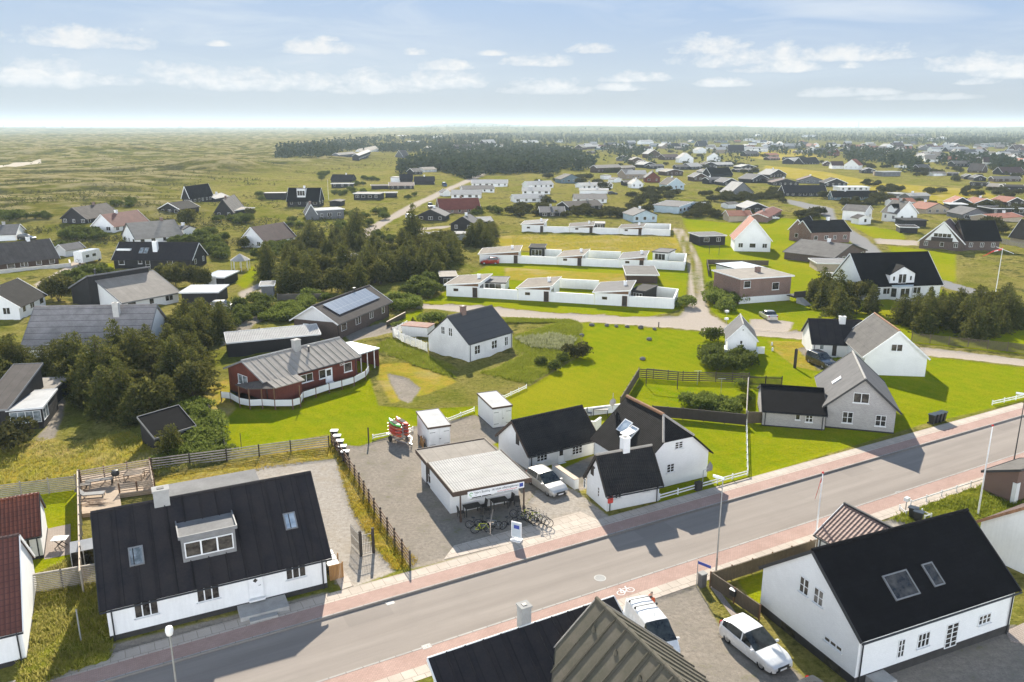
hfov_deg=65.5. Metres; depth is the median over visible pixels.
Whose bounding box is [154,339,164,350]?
conifer tree
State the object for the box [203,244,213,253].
shrub
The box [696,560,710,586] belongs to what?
street sign
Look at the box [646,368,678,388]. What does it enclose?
swing frame
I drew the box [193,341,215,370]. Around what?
conifer tree
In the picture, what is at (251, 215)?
shrub
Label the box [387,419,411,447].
trailer
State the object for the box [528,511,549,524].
bicycle
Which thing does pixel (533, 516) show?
bicycle
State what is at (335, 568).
bin shelter
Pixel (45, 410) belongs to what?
window
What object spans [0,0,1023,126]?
sky
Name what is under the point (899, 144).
house
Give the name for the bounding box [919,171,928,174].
scrub pine
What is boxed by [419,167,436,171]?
house
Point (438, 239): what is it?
conifer tree
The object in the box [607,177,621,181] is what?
shed
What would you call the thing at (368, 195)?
house
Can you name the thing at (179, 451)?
rose bush
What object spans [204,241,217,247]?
shrub
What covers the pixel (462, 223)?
house
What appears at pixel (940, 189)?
scrub pine
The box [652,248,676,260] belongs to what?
lean to
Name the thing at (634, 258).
courtyard house
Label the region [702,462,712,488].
road sign
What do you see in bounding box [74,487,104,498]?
deck lounger
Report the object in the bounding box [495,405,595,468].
house
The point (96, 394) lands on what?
conifer tree
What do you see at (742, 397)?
rose bush
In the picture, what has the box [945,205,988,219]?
house
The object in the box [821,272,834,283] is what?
conifer tree
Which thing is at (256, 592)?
door
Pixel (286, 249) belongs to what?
conifer tree
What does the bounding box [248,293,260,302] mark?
shrub
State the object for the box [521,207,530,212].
scrub pine
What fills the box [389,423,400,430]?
kayak
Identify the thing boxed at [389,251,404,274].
conifer tree
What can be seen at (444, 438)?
door
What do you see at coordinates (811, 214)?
scrub pine
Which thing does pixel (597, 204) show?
house
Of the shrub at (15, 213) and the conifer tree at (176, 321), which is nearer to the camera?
the conifer tree at (176, 321)
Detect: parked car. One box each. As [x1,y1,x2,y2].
[17,233,36,239]
[210,300,232,309]
[427,202,432,207]
[480,256,498,263]
[526,464,567,497]
[719,613,792,674]
[759,310,777,320]
[796,675,822,681]
[805,349,835,368]
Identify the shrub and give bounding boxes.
[0,213,14,220]
[10,210,23,218]
[19,212,31,218]
[30,211,40,218]
[34,210,48,217]
[41,213,53,218]
[53,240,65,246]
[56,227,71,236]
[62,267,87,277]
[67,232,79,239]
[69,226,84,232]
[72,275,84,281]
[79,227,88,233]
[79,232,88,239]
[79,262,94,270]
[84,264,95,272]
[86,234,99,239]
[89,228,100,234]
[91,262,107,266]
[91,263,115,274]
[95,229,109,238]
[124,196,137,202]
[125,201,133,206]
[179,234,196,241]
[192,228,211,236]
[193,237,204,243]
[197,233,216,239]
[201,226,218,234]
[203,234,222,243]
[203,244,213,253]
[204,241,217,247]
[210,245,231,253]
[211,215,221,219]
[211,248,230,258]
[214,242,229,247]
[218,232,230,239]
[227,296,249,308]
[227,316,241,327]
[231,217,241,223]
[231,303,251,313]
[234,310,252,322]
[237,213,254,221]
[239,215,250,222]
[245,291,266,302]
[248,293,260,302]
[249,305,266,316]
[250,248,261,258]
[252,300,274,309]
[254,293,277,301]
[255,191,263,195]
[257,195,265,200]
[262,241,278,246]
[266,249,280,256]
[271,246,282,251]
[277,239,290,244]
[277,242,292,249]
[285,220,294,226]
[286,216,297,220]
[293,221,303,226]
[335,221,346,226]
[359,212,370,217]
[365,217,373,224]
[370,207,377,213]
[373,229,382,237]
[378,211,390,218]
[384,236,394,240]
[397,283,412,293]
[406,278,422,284]
[406,283,421,294]
[410,274,432,280]
[419,281,444,292]
[419,288,434,297]
[421,270,439,281]
[423,278,438,283]
[469,208,478,213]
[475,205,484,211]
[493,206,503,213]
[533,355,547,364]
[547,359,560,369]
[556,352,569,362]
[696,344,720,359]
[697,344,723,351]
[699,326,724,340]
[700,351,723,362]
[701,353,734,370]
[706,341,724,346]
[726,349,742,357]
[727,354,749,370]
[731,344,749,354]
[738,350,759,366]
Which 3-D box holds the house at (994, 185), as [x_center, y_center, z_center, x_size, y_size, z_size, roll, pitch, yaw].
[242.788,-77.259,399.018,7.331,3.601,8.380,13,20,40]
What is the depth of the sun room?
82.54 m
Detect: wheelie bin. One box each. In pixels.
[326,554,336,572]
[327,559,338,577]
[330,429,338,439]
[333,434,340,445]
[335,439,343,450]
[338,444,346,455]
[341,449,349,461]
[908,505,919,517]
[912,508,924,521]
[927,413,937,423]
[932,412,940,422]
[936,411,943,421]
[939,410,947,420]
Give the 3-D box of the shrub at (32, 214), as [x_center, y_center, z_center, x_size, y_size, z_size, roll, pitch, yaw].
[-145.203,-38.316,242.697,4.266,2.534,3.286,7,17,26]
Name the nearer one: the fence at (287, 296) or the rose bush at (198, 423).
the rose bush at (198, 423)
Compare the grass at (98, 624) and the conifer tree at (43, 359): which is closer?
the grass at (98, 624)
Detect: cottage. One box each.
[427,305,513,361]
[724,313,758,350]
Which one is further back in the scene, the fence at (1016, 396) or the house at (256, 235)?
the house at (256, 235)
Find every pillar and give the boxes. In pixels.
[694,480,702,490]
[697,570,707,587]
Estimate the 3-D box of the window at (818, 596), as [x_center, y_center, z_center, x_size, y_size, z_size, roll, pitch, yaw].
[17.657,14.814,45.970,0.130,1.070,0.870,-6,16,-22]
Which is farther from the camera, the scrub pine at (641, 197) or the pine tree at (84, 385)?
the scrub pine at (641, 197)
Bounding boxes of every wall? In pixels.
[0,259,70,273]
[386,312,405,326]
[479,288,517,299]
[519,256,557,264]
[544,226,569,232]
[545,249,561,256]
[550,292,593,304]
[552,463,578,489]
[559,279,598,289]
[582,258,619,267]
[584,404,619,415]
[588,250,620,258]
[591,417,601,430]
[593,227,618,233]
[628,287,678,308]
[642,223,670,235]
[645,253,686,270]
[758,347,764,353]
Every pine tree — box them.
[37,277,52,297]
[40,273,75,300]
[48,357,77,385]
[74,373,108,401]
[111,339,146,368]
[125,375,174,415]
[128,368,150,381]
[146,348,160,369]
[152,262,169,273]
[159,263,188,287]
[168,262,186,267]
[170,359,211,396]
[177,209,197,225]
[178,264,199,284]
[190,267,211,284]
[197,333,212,347]
[237,236,249,248]
[245,208,255,214]
[285,266,308,290]
[289,239,303,247]
[296,234,308,246]
[304,236,318,247]
[312,278,332,291]
[313,254,332,272]
[322,266,349,291]
[329,261,352,271]
[366,259,389,283]
[381,244,399,250]
[415,232,433,246]
[461,237,471,243]
[807,278,829,292]
[846,281,857,294]
[849,296,861,311]
[853,279,880,299]
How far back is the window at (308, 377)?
92.32 m
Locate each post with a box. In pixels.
[75,609,81,640]
[793,348,797,367]
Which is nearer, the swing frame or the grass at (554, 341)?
the swing frame
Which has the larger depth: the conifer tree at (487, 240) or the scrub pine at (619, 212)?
the scrub pine at (619, 212)
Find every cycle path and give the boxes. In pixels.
[50,408,1023,681]
[322,452,1023,681]
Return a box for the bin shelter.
[329,553,343,580]
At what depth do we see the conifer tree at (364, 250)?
161.24 m
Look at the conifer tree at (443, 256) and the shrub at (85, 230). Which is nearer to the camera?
the conifer tree at (443, 256)
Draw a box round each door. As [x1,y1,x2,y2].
[209,276,215,283]
[247,574,265,602]
[325,367,333,383]
[426,467,429,487]
[429,428,449,445]
[472,287,476,297]
[494,408,510,427]
[514,255,517,262]
[543,291,548,301]
[557,448,565,463]
[577,258,580,265]
[622,296,626,306]
[831,346,837,356]
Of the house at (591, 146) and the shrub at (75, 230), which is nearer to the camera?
the shrub at (75, 230)
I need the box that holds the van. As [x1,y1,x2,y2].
[623,595,679,652]
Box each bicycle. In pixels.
[465,515,487,528]
[470,519,493,533]
[474,514,496,526]
[480,516,502,529]
[500,513,517,529]
[509,505,529,519]
[516,506,534,520]
[521,507,542,521]
[524,509,545,521]
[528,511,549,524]
[531,513,553,526]
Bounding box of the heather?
[0,142,392,255]
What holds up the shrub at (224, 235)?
on the ground at (958, 381)
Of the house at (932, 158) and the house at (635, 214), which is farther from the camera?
the house at (932, 158)
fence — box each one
[0,474,76,497]
[33,563,95,592]
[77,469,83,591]
[79,457,150,483]
[118,480,152,492]
[149,458,154,486]
[150,435,329,468]
[277,294,321,300]
[330,431,410,565]
[372,426,412,438]
[392,321,426,350]
[446,407,474,420]
[502,384,526,397]
[620,368,638,402]
[639,369,749,381]
[652,405,746,425]
[659,485,694,499]
[703,420,747,485]
[706,259,768,275]
[709,539,817,620]
[746,377,748,412]
[747,411,762,423]
[749,375,782,385]
[910,479,982,504]
[911,332,1023,352]
[991,395,1023,404]
[1001,238,1023,247]
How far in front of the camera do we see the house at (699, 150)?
931.22 m
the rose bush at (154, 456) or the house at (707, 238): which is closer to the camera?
the rose bush at (154, 456)
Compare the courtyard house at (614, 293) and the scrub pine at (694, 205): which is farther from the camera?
the scrub pine at (694, 205)
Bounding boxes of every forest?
[2,124,1023,132]
[274,126,1023,178]
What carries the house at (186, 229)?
on the ground at (958, 381)
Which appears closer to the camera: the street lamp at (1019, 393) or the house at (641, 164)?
the street lamp at (1019, 393)
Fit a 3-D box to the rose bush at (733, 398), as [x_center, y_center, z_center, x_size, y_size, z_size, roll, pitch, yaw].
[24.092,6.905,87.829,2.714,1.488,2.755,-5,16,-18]
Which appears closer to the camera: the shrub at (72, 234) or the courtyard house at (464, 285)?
the courtyard house at (464, 285)
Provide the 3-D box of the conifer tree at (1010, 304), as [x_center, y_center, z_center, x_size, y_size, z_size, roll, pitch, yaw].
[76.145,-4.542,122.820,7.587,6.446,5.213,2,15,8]
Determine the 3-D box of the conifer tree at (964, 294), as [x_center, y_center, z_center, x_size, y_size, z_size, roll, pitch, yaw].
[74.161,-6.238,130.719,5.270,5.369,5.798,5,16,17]
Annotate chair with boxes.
[456,505,464,517]
[480,497,487,511]
[484,502,491,515]
[506,492,514,505]
[514,495,519,505]
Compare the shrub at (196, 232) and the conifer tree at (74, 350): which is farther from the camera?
the shrub at (196, 232)
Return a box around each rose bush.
[146,454,158,462]
[155,452,169,461]
[166,454,178,462]
[168,445,192,458]
[169,400,197,408]
[175,442,195,451]
[179,433,193,443]
[183,404,195,414]
[183,448,199,459]
[185,395,205,403]
[185,434,212,446]
[186,420,207,433]
[186,425,212,435]
[189,404,210,414]
[189,412,205,418]
[190,429,211,436]
[191,440,216,458]
[193,406,212,416]
[193,417,206,425]
[194,398,216,406]
[197,446,215,458]
[200,418,228,427]
[202,433,230,444]
[204,412,229,424]
[206,408,225,416]
[207,428,224,438]
[209,425,230,434]
[212,443,238,455]
[257,312,273,320]
[262,308,276,313]
[272,303,286,308]
[273,311,285,321]
[278,310,295,320]
[280,301,295,307]
[280,308,298,319]
[287,303,305,309]
[291,306,305,312]
[296,292,313,297]
[296,295,316,303]
[296,301,308,308]
[299,287,320,293]
[300,299,315,306]
[318,292,331,299]
[385,290,406,299]
[389,299,400,309]
[390,320,403,327]
[391,298,406,307]
[394,300,406,310]
[401,292,422,301]
[401,299,422,309]
[408,296,422,307]
[415,311,442,322]
[435,311,447,322]
[675,294,696,306]
[677,391,698,406]
[688,396,713,409]
[697,390,716,396]
[701,287,724,297]
[702,290,725,303]
[702,395,725,411]
[704,280,713,287]
[705,394,722,410]
[712,394,728,400]
[712,399,743,412]
[713,300,736,311]
[716,296,735,305]
[725,293,740,301]
[725,396,742,404]
[729,291,749,301]
[733,378,751,389]
[734,393,751,402]
[736,371,750,378]
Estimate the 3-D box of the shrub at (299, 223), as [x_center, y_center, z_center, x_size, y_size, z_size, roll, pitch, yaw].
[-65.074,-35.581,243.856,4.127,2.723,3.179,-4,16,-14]
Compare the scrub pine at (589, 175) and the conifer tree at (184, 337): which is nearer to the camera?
the conifer tree at (184, 337)
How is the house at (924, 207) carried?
on the ground at (958, 381)
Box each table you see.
[50,535,68,548]
[80,482,90,489]
[80,498,109,504]
[85,477,112,487]
[123,469,144,482]
[462,502,481,517]
[490,496,508,510]
[593,407,607,416]
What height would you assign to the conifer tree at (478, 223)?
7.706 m
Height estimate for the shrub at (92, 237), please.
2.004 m
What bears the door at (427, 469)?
in the shop
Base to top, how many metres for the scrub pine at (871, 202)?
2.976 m
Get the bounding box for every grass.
[0,233,678,488]
[12,454,225,681]
[160,437,419,569]
[374,316,582,384]
[514,331,578,349]
[890,483,1023,526]
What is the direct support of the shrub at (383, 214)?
on the ground at (958, 381)
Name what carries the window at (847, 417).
in the house at (858, 395)
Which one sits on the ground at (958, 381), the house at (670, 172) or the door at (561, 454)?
the house at (670, 172)
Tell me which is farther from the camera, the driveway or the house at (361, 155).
the house at (361, 155)
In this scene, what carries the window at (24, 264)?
in the house at (28, 252)
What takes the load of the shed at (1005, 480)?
on the ground at (958, 381)
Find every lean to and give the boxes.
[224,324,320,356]
[438,270,457,286]
[485,276,509,288]
[528,243,546,255]
[594,221,604,227]
[631,283,657,296]
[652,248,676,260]
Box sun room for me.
[5,388,58,429]
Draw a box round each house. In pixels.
[0,221,25,240]
[0,237,59,269]
[0,278,47,319]
[0,492,47,559]
[0,533,36,668]
[21,302,167,356]
[60,202,114,223]
[90,210,148,232]
[90,469,331,641]
[95,270,179,304]
[111,241,207,268]
[120,217,183,241]
[158,200,199,212]
[178,222,196,234]
[179,284,228,305]
[181,183,213,201]
[211,192,228,201]
[213,194,244,215]
[220,336,379,409]
[234,207,254,213]
[241,222,296,247]
[286,186,324,206]
[289,284,392,338]
[303,201,317,219]
[314,207,343,218]
[328,199,344,205]
[330,173,356,182]
[332,152,355,156]
[352,150,370,160]
[353,192,384,199]
[355,146,378,151]
[371,184,388,188]
[388,182,413,188]
[395,150,408,157]
[399,174,412,181]
[407,168,422,174]
[414,175,434,184]
[416,205,450,220]
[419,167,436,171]
[426,595,624,681]
[435,196,480,213]
[439,189,450,195]
[444,273,492,297]
[449,212,477,230]
[450,190,481,197]
[453,144,470,148]
[459,185,494,192]
[471,179,507,186]
[476,216,493,224]
[478,245,522,262]
[480,139,495,144]
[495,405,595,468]
[510,194,543,202]
[516,276,561,301]
[520,218,547,231]
[522,179,553,187]
[522,185,550,193]
[537,204,565,216]
[550,596,708,681]
[554,173,579,182]
[556,248,589,265]
[557,198,603,210]
[569,221,594,232]
[572,194,607,202]
[575,144,586,149]
[575,181,612,187]
[579,186,608,193]
[583,435,663,511]
[585,144,598,148]
[589,164,620,172]
[590,393,712,486]
[592,280,636,306]
[617,169,632,178]
[618,222,645,234]
[618,250,648,267]
[621,165,634,169]
[622,206,658,222]
[622,265,659,283]
[625,170,646,178]
[627,178,643,187]
[628,157,642,162]
[635,161,654,167]
[637,140,653,143]
[642,149,660,157]
[643,170,660,182]
[646,164,663,168]
[653,200,705,213]
[657,143,667,148]
[658,154,678,159]
[658,168,682,175]
[659,176,684,189]
[667,143,679,148]
[672,164,688,169]
[674,146,683,149]
[676,153,692,162]
[684,163,701,169]
[687,172,707,180]
[688,231,726,245]
[693,147,706,152]
[694,141,707,146]
[700,161,717,167]
[702,166,733,176]
[702,176,720,183]
[705,145,714,148]
[707,153,720,160]
[711,266,810,305]
[712,147,727,152]
[713,162,733,166]
[714,177,738,185]
[714,261,764,268]
[719,181,754,194]
[722,208,752,221]
[727,145,743,152]
[729,215,772,251]
[732,168,759,171]
[733,164,755,168]
[735,200,768,213]
[738,173,767,182]
[740,151,759,156]
[744,147,767,151]
[747,206,782,222]
[758,168,786,177]
[759,508,1022,681]
[761,177,776,182]
[763,156,779,159]
[765,153,778,156]
[767,177,799,185]
[778,185,827,196]
[782,157,797,163]
[782,238,867,261]
[783,143,800,148]
[787,216,812,240]
[794,157,819,163]
[796,174,821,183]
[798,217,851,242]
[805,143,814,147]
[808,258,844,270]
[814,350,901,433]
[819,177,846,186]
[822,161,829,165]
[827,148,839,155]
[827,189,877,199]
[829,161,843,168]
[831,251,943,301]
[833,186,869,190]
[842,204,873,219]
[844,159,862,169]
[844,312,930,376]
[858,167,875,172]
[875,171,901,176]
[881,198,918,221]
[884,196,916,204]
[890,142,904,147]
[893,134,924,135]
[894,218,928,226]
[895,224,919,233]
[900,191,930,199]
[910,164,931,171]
[912,199,950,213]
[916,145,928,150]
[918,218,966,250]
[924,155,938,161]
[926,172,946,175]
[927,147,944,151]
[943,147,968,151]
[943,195,971,203]
[943,202,967,209]
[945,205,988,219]
[947,161,969,166]
[947,172,958,175]
[955,220,1001,250]
[960,149,975,153]
[961,174,971,178]
[967,163,987,172]
[968,196,991,207]
[969,174,985,180]
[969,181,989,185]
[969,210,1023,221]
[976,503,1023,573]
[977,206,1023,215]
[982,157,989,163]
[986,183,1005,188]
[988,143,996,146]
[988,176,1021,181]
[990,195,1023,205]
[992,167,1023,174]
[994,144,1004,148]
[998,151,1023,153]
[1000,184,1023,189]
[1008,145,1023,149]
[1008,219,1023,242]
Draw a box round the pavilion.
[230,253,249,270]
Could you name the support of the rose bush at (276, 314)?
on the ground at (958, 381)
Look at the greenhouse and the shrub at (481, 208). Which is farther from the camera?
the shrub at (481, 208)
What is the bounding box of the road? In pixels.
[110,416,1023,681]
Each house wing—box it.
[68,266,150,304]
[757,383,827,430]
[801,316,861,356]
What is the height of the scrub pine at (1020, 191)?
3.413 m
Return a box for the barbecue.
[111,469,119,480]
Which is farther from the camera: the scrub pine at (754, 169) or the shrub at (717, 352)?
the scrub pine at (754, 169)
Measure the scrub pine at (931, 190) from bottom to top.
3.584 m
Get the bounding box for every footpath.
[336,569,353,589]
[710,587,735,615]
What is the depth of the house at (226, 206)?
265.84 m
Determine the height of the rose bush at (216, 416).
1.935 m
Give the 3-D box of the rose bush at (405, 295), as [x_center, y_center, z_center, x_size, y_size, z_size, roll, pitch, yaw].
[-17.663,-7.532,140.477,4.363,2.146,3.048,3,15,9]
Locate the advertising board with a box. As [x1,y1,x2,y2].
[510,521,522,542]
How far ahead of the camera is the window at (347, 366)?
96.58 m
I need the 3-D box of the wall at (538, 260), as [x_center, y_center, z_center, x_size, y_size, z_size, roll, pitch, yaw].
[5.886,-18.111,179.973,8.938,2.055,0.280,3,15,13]
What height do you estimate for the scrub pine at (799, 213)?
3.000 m
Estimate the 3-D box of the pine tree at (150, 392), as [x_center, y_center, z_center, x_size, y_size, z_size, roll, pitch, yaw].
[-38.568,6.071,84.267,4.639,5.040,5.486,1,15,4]
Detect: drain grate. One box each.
[385,600,394,605]
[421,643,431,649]
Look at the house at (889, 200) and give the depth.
312.78 m
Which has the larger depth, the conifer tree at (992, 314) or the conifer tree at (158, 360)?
the conifer tree at (992, 314)
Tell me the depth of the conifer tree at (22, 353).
97.06 m
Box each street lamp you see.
[165,625,176,681]
[713,474,724,570]
[1013,392,1023,459]
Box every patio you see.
[44,524,70,558]
[1007,623,1023,643]
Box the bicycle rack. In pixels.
[487,510,493,535]
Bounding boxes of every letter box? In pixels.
[729,586,735,596]
[904,496,909,509]
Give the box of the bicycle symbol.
[617,586,634,594]
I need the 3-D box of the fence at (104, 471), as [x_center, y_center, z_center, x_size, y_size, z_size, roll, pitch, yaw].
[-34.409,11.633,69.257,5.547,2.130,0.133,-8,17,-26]
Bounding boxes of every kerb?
[97,414,1023,681]
[316,451,1023,681]
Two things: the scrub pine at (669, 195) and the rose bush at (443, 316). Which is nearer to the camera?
the rose bush at (443, 316)
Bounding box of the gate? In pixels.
[350,524,374,556]
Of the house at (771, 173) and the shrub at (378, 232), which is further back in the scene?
the house at (771, 173)
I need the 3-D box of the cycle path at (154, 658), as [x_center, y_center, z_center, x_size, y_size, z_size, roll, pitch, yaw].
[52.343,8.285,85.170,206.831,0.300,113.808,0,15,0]
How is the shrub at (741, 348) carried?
on the ground at (958, 381)
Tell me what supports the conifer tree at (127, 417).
on the ground at (958, 381)
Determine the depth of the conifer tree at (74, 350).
95.72 m
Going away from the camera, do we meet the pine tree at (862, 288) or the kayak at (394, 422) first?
the kayak at (394, 422)
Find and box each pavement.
[10,402,1023,681]
[374,477,982,681]
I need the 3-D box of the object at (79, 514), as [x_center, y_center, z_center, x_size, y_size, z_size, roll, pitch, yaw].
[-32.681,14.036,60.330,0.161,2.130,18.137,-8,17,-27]
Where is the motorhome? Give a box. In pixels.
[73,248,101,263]
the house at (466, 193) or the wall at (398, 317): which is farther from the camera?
the house at (466, 193)
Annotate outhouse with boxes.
[813,502,892,545]
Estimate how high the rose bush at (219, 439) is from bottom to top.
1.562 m
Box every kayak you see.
[389,418,400,426]
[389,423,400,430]
[389,426,401,433]
[389,428,401,437]
[396,416,408,425]
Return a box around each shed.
[42,376,69,401]
[55,242,85,256]
[137,404,196,447]
[209,270,239,283]
[259,280,275,296]
[263,192,286,199]
[331,183,353,187]
[385,191,397,197]
[391,176,399,181]
[401,321,434,336]
[416,408,450,446]
[432,231,466,239]
[477,390,512,427]
[600,174,610,178]
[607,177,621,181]
[620,180,630,185]
[721,201,739,208]
[850,214,872,224]
[887,192,902,196]
[981,458,1023,502]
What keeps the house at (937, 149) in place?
on the ground at (958, 381)
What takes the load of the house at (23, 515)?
on the ground at (958, 381)
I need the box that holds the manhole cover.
[594,575,605,580]
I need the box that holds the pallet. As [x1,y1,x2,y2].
[419,435,424,447]
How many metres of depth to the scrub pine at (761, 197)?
333.93 m
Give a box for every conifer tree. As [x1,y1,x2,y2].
[0,333,29,367]
[0,339,12,375]
[0,355,12,378]
[9,344,35,363]
[24,344,59,376]
[44,339,61,363]
[47,332,74,362]
[51,334,129,397]
[65,368,90,410]
[66,331,87,361]
[80,363,121,423]
[92,358,153,419]
[97,318,135,352]
[97,343,138,370]
[110,362,139,385]
[111,386,148,429]
[116,327,155,375]
[119,326,147,356]
[137,324,158,342]
[142,334,158,355]
[149,323,180,348]
[149,338,167,380]
[151,335,186,389]
[152,423,185,454]
[153,362,177,393]
[153,373,185,409]
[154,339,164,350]
[164,314,174,335]
[167,336,196,374]
[168,308,201,336]
[171,298,191,317]
[171,329,219,363]
[173,315,205,344]
[175,347,226,394]
[177,308,225,345]
[177,315,212,350]
[184,298,218,335]
[186,346,219,378]
[188,297,214,312]
[189,335,214,365]
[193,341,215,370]
[196,297,219,333]
[210,301,236,337]
[213,300,228,315]
[251,240,279,280]
[271,259,296,293]
[275,242,294,269]
[282,256,292,273]
[287,244,300,266]
[293,250,319,276]
[294,241,307,256]
[294,267,318,291]
[295,219,322,247]
[297,253,324,279]
[306,250,322,274]
[309,248,322,257]
[314,231,323,246]
[318,237,335,255]
[319,227,325,241]
[322,239,336,255]
[326,228,335,244]
[331,240,354,263]
[332,226,339,238]
[332,232,352,249]
[336,207,374,243]
[343,265,351,287]
[345,231,353,243]
[345,261,369,291]
[348,232,356,248]
[348,253,358,265]
[349,251,371,283]
[353,233,364,251]
[358,245,377,279]
[362,240,377,260]
[363,232,382,248]
[371,238,382,254]
[375,242,394,261]
[377,251,407,282]
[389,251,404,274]
[392,246,421,280]
[394,228,407,246]
[396,203,426,243]
[400,240,417,258]
[403,231,417,250]
[403,255,438,280]
[413,247,430,274]
[415,237,433,250]
[424,241,444,266]
[429,241,454,270]
[429,253,445,276]
[433,229,445,245]
[439,232,471,260]
[441,234,465,266]
[452,231,466,250]
[461,223,480,247]
[461,225,479,246]
[473,227,496,247]
[474,218,484,245]
[481,223,499,243]
[491,221,500,235]
[804,280,819,301]
[807,279,832,310]
[817,266,830,283]
[818,283,857,318]
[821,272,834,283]
[829,268,862,300]
[856,283,884,314]
[884,294,913,325]
[899,296,923,326]
[908,297,943,334]
[909,292,923,304]
[921,291,951,329]
[923,290,942,311]
[935,293,957,327]
[936,289,947,302]
[936,292,966,325]
[944,296,975,332]
[953,287,974,305]
[953,307,990,341]
[958,292,983,310]
[969,285,994,301]
[972,302,1003,339]
[974,291,992,305]
[985,295,993,307]
[990,292,1023,328]
[991,284,1017,305]
[997,309,1015,334]
[1000,282,1022,306]
[1002,304,1023,330]
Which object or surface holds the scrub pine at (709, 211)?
on the ground at (958, 381)
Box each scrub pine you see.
[0,416,38,449]
[504,205,521,214]
[513,210,526,216]
[514,201,525,205]
[520,203,536,209]
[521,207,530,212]
[530,209,538,214]
[535,202,548,208]
[542,173,553,178]
[542,195,552,202]
[560,210,571,216]
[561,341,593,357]
[569,209,584,216]
[570,205,580,211]
[574,177,586,182]
[581,207,595,214]
[583,173,593,178]
[592,178,603,181]
[593,210,607,217]
[597,181,611,186]
[600,206,615,210]
[604,208,617,216]
[612,167,620,172]
[616,209,628,216]
[624,202,639,207]
[625,191,638,197]
[629,197,646,204]
[633,195,645,199]
[639,192,650,198]
[641,204,654,210]
[646,189,656,194]
[649,197,660,201]
[651,193,662,199]
[655,186,664,190]
[661,185,672,190]
[663,192,674,199]
[670,188,681,194]
[681,210,692,216]
[689,204,698,209]
[690,211,701,216]
[691,207,705,214]
[693,201,705,206]
[698,190,709,195]
[704,208,720,215]
[705,195,714,200]
[709,194,723,201]
[710,211,722,217]
[714,186,723,191]
[721,190,734,193]
[726,193,738,200]
[734,195,745,201]
[739,192,749,199]
[750,167,758,171]
[750,196,757,200]
[754,194,766,200]
[772,193,784,199]
[792,210,804,216]
[801,208,814,212]
[804,212,814,217]
[809,206,826,213]
[810,211,820,217]
[817,191,829,198]
[840,200,850,204]
[849,201,860,204]
[863,200,877,205]
[865,194,883,203]
[866,164,876,168]
[868,191,887,197]
[877,185,890,191]
[883,193,895,201]
[893,185,905,191]
[918,167,928,170]
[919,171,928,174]
[926,188,937,193]
[934,187,947,192]
[960,187,970,190]
[967,202,977,207]
[969,190,985,196]
[972,185,982,189]
[978,200,1001,205]
[981,215,1005,223]
[982,218,1005,224]
[991,190,1003,194]
[992,186,1007,190]
[996,204,1019,212]
[998,223,1013,232]
[1004,192,1015,196]
[1010,173,1022,177]
[1011,202,1023,207]
[1012,188,1023,193]
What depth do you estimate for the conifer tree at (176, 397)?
87.20 m
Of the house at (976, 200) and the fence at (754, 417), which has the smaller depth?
the fence at (754, 417)
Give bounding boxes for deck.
[81,467,152,517]
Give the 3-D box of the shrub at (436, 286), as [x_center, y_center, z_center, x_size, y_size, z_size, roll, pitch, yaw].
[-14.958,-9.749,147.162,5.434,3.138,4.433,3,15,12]
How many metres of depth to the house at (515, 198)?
324.69 m
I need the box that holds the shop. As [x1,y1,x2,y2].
[415,438,531,522]
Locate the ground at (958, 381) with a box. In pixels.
[0,123,1023,681]
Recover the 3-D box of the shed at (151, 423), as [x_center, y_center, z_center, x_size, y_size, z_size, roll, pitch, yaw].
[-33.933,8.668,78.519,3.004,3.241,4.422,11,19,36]
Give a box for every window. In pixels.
[2,308,10,313]
[7,263,14,267]
[9,410,41,422]
[20,262,27,266]
[42,403,48,420]
[134,599,160,620]
[165,295,172,300]
[196,585,220,604]
[238,374,247,383]
[285,564,307,581]
[300,372,313,383]
[319,369,326,379]
[341,323,346,331]
[344,362,352,372]
[356,317,360,324]
[441,326,444,334]
[443,278,452,285]
[448,327,452,336]
[470,494,492,500]
[474,345,480,354]
[485,283,500,288]
[491,340,496,349]
[493,489,514,495]
[504,336,508,346]
[531,250,541,255]
[536,453,547,462]
[571,446,582,455]
[654,253,664,260]
[666,463,674,473]
[674,441,683,450]
[744,281,750,287]
[749,243,755,247]
[772,282,778,289]
[781,621,839,674]
[797,575,809,598]
[805,416,812,422]
[811,586,823,609]
[822,635,842,654]
[841,411,852,423]
[852,393,869,404]
[874,415,886,427]
[883,288,889,293]
[890,288,896,297]
[890,344,902,351]
[897,638,905,657]
[900,288,909,297]
[913,287,920,292]
[915,630,930,650]
[933,233,951,237]
[944,621,959,648]
[977,612,991,627]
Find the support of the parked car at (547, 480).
on the ground at (958, 381)
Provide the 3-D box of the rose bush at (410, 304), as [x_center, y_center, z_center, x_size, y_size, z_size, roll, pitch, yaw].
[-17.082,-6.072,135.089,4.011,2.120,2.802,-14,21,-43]
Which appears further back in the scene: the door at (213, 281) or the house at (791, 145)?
the house at (791, 145)
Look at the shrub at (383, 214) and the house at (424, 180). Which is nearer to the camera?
the shrub at (383, 214)
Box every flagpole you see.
[815,471,823,546]
[977,424,993,513]
[995,247,1013,291]
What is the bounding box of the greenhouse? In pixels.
[70,538,93,566]
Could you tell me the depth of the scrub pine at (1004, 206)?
277.26 m
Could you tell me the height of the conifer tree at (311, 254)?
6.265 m
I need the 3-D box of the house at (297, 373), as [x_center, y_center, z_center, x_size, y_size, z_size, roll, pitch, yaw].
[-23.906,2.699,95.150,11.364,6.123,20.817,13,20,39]
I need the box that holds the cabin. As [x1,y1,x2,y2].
[0,363,43,424]
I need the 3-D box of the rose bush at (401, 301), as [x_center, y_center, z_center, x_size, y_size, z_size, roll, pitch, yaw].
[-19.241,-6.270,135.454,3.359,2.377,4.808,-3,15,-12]
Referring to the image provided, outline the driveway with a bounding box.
[444,512,600,558]

